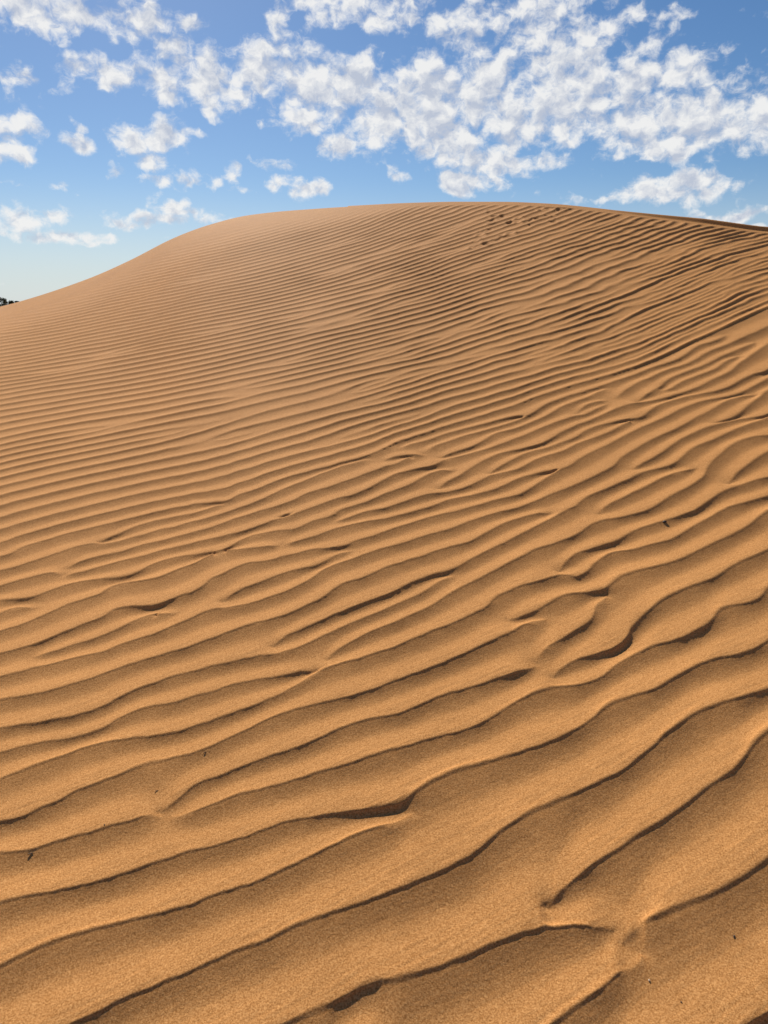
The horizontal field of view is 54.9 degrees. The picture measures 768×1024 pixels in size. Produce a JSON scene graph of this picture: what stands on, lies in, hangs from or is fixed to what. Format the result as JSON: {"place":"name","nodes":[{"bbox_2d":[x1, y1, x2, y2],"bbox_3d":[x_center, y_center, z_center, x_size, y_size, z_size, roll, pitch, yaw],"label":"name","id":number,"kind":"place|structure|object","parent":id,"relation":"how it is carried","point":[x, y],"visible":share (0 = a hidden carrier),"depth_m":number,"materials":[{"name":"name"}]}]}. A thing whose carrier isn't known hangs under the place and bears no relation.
{"place":"outdoors","nodes":[
{"label":"outdoors","id":0,"kind":"place"},
{"bbox_2d":[0,202,767,1023],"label":"dune","id":1,"kind":"structure","parent":0,"point":[386,588],"depth_m":2.38,"materials":[{"name":"orange sand"}]},
{"bbox_2d":[0,0,767,303],"label":"sky","id":2,"kind":"structure","parent":0,"point":[128,128],"materials":[{"name":"blue"}]},
{"bbox_3d":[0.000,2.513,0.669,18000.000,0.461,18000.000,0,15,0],"label":"ground","id":3,"kind":"structure","parent":0,"visible":0},
{"bbox_2d":[0,297,7,305],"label":"tree","id":4,"kind":"object","parent":3,"relation":"on","point":[4,300],"visible":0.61,"depth_m":296.63,"materials":[{"name":"green plant"}]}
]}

